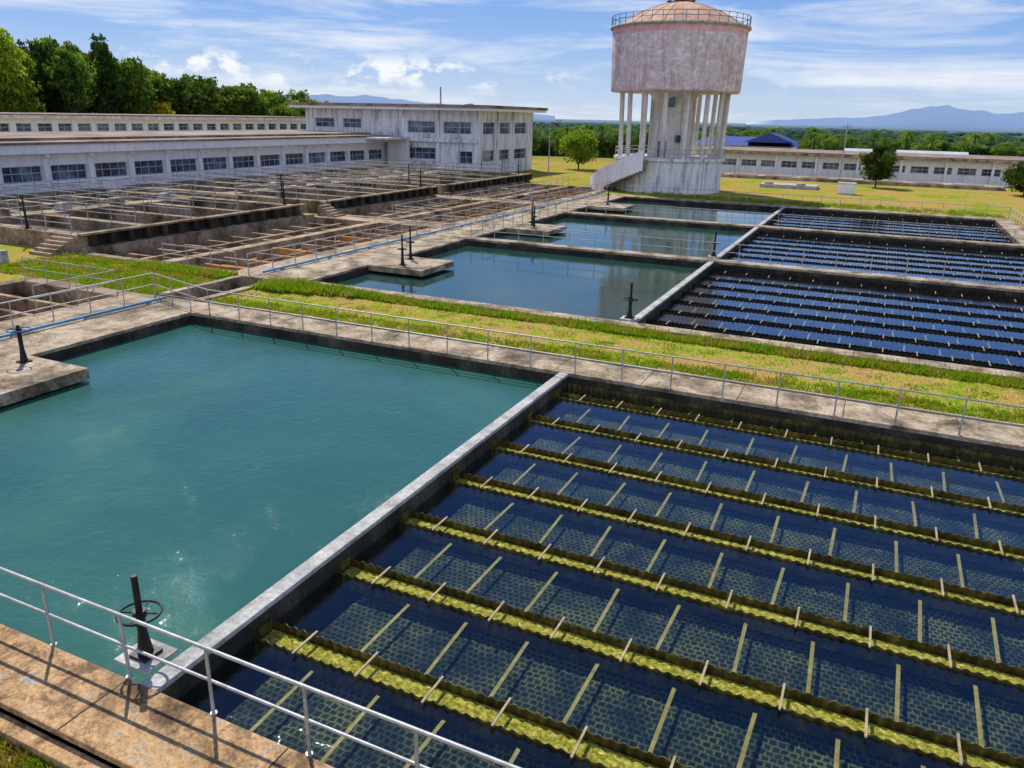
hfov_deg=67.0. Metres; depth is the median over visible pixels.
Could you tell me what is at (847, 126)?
utility pole
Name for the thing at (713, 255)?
valve handwheel stand
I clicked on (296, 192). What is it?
metal railing
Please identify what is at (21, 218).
metal railing
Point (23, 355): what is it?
valve handwheel stand
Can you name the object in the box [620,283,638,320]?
valve handwheel stand
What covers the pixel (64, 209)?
metal railing
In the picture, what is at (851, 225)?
metal railing
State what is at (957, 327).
settling basin
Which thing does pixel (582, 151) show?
broadleaf tree
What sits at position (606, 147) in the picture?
distant trees
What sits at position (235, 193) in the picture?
metal railing
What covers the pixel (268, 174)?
metal railing
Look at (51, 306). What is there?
metal railing
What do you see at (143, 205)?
metal railing
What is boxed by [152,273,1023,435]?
metal railing
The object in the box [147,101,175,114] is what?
yellow shrub
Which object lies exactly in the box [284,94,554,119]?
mountain ridge
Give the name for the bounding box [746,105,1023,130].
mountain ridge
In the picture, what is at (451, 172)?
metal railing
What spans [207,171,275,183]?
metal railing
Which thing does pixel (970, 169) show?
long filter building
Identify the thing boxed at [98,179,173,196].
metal railing
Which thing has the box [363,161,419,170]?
metal railing
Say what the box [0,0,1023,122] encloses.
sky
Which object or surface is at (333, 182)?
metal railing
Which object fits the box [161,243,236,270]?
metal railing
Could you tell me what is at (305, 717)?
metal railing
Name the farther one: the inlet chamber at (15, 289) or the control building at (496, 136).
the control building at (496, 136)
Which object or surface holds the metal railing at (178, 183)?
on the filter beds
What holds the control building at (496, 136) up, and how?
on the ground at (928, 197)
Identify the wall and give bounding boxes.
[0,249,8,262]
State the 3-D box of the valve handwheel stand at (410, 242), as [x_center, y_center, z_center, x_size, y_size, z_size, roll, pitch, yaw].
[-5.882,-8.155,44.734,0.544,1.900,0.544,10,21,23]
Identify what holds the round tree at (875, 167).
on the ground at (928, 197)
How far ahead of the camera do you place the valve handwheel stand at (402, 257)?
43.01 m
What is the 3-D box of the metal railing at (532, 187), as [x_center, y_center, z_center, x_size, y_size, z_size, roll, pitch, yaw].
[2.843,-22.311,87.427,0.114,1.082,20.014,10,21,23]
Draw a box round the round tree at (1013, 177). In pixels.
[1000,161,1023,195]
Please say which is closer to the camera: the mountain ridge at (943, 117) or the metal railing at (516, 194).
the metal railing at (516, 194)
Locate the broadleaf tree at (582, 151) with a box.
[558,124,599,168]
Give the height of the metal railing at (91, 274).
1.075 m
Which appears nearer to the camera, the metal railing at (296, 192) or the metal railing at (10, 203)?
the metal railing at (10, 203)
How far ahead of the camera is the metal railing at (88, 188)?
64.09 m
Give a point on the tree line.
(46, 75)
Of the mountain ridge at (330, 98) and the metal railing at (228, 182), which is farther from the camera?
the mountain ridge at (330, 98)
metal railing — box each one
[0,177,102,195]
[0,185,191,216]
[0,186,77,206]
[0,195,18,212]
[0,208,72,231]
[0,273,155,326]
[0,567,520,767]
[21,257,118,310]
[40,199,136,224]
[51,182,128,201]
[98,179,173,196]
[99,194,191,217]
[137,167,262,186]
[143,176,214,190]
[149,190,238,210]
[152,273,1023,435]
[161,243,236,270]
[176,173,246,185]
[194,186,279,205]
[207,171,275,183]
[234,172,342,189]
[236,169,302,182]
[236,182,317,199]
[247,181,616,273]
[262,167,326,179]
[267,179,346,196]
[283,159,383,174]
[287,166,350,178]
[296,177,372,191]
[315,164,375,175]
[322,174,396,189]
[340,162,398,171]
[346,172,415,185]
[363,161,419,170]
[367,162,453,178]
[369,170,438,181]
[384,159,439,168]
[392,189,489,218]
[394,168,461,181]
[395,205,452,223]
[417,166,481,178]
[437,164,500,176]
[456,163,511,173]
[471,222,1023,287]
[482,201,555,232]
[498,177,568,198]
[501,188,548,201]
[567,200,1023,243]
[629,185,1010,217]
[1009,207,1023,229]
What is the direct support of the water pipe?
on the settling basin at (508, 554)
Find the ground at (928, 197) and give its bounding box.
[0,111,1023,767]
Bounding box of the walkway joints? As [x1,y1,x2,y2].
[57,290,958,767]
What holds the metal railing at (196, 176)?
on the filter beds
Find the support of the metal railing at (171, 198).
on the filter beds
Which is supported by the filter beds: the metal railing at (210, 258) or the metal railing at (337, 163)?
the metal railing at (337, 163)
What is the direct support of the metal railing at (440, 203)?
on the flocculation channels at (242, 240)
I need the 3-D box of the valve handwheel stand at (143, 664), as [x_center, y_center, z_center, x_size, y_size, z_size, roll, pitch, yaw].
[-5.626,3.525,11.701,0.680,1.450,0.664,10,21,23]
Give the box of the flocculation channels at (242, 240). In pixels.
[74,181,612,273]
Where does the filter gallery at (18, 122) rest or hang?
on the ground at (928, 197)
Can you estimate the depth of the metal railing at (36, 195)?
60.05 m
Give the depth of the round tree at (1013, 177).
96.08 m
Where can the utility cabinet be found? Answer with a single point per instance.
(846, 188)
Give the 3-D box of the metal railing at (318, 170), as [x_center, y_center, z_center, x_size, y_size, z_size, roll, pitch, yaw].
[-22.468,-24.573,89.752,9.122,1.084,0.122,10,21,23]
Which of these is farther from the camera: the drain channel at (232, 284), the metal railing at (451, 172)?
the metal railing at (451, 172)
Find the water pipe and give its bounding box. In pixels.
[0,192,604,337]
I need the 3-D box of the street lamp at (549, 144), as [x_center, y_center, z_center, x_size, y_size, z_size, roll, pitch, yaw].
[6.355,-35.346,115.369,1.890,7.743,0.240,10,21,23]
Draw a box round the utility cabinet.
[836,182,856,194]
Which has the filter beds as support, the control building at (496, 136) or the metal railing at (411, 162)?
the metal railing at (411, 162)
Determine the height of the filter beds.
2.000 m
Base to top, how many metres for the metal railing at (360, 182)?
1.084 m
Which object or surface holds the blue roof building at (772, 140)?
on the ground at (928, 197)
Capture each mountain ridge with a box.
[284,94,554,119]
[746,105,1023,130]
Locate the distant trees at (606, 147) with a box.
[532,122,1023,157]
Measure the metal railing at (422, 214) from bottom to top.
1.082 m
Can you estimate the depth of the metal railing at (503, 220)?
60.17 m
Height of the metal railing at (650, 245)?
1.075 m
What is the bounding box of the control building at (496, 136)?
[287,87,547,172]
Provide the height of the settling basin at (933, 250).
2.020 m
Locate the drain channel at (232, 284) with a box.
[160,275,257,300]
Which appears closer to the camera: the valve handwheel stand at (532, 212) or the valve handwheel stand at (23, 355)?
the valve handwheel stand at (23, 355)
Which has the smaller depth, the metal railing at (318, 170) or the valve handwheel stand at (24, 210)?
the valve handwheel stand at (24, 210)
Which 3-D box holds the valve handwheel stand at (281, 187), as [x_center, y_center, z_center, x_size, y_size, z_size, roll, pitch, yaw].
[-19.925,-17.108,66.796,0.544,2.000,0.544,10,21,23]
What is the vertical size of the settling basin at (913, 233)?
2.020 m
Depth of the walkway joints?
11.37 m
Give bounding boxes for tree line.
[0,27,328,116]
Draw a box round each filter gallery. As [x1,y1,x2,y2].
[0,112,305,132]
[0,130,410,194]
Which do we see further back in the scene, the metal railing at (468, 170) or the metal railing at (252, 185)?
the metal railing at (468, 170)
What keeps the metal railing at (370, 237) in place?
on the settling basin at (957, 327)
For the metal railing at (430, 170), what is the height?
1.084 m
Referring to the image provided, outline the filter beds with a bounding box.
[0,166,532,256]
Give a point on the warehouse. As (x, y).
(915, 151)
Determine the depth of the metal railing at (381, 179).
81.42 m
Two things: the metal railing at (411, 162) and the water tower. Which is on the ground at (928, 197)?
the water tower
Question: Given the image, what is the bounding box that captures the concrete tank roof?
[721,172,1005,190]
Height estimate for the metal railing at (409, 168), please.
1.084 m
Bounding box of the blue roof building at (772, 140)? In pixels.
[697,133,800,148]
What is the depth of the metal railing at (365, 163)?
98.73 m
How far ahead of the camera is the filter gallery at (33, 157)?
80.70 m
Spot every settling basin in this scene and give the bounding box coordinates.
[0,294,1023,767]
[238,234,1023,380]
[417,210,1023,292]
[524,193,1023,247]
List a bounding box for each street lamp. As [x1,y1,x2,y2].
[459,104,472,169]
[548,120,561,173]
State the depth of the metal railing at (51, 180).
66.40 m
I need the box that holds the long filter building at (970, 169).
[692,146,1023,186]
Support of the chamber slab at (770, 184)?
on the ground at (928, 197)
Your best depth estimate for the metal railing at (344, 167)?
93.97 m
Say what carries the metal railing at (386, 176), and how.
on the filter beds
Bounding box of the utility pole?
[839,124,852,176]
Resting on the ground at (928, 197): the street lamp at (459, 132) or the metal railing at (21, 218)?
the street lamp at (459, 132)
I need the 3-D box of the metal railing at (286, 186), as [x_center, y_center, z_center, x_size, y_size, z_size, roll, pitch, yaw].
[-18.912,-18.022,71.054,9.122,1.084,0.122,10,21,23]
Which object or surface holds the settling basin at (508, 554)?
on the ground at (928, 197)
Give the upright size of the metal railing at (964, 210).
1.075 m
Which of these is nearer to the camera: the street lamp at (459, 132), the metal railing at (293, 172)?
the metal railing at (293, 172)
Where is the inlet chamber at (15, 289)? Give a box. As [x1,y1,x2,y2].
[0,277,148,328]
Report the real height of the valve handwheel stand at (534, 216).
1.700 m
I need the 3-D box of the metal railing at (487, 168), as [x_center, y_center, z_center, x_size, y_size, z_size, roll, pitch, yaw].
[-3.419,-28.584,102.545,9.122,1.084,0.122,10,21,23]
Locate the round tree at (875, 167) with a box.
[859,144,898,187]
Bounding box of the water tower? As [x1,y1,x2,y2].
[590,0,751,194]
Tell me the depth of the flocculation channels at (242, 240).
56.20 m
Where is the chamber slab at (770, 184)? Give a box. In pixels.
[759,181,818,189]
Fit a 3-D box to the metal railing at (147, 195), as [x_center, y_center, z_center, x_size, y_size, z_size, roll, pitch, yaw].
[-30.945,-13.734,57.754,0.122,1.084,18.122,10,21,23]
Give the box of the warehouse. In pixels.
[845,148,968,154]
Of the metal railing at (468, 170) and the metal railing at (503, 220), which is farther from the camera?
the metal railing at (468, 170)
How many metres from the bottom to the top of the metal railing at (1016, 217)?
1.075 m
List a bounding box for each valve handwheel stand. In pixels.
[5,325,32,363]
[19,195,31,228]
[114,574,177,674]
[278,174,282,197]
[280,181,286,204]
[398,234,406,265]
[406,226,414,259]
[529,200,535,225]
[531,205,537,228]
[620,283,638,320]
[707,232,719,257]
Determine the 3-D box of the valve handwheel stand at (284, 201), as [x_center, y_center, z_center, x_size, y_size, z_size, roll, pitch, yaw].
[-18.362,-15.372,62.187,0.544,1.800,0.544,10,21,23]

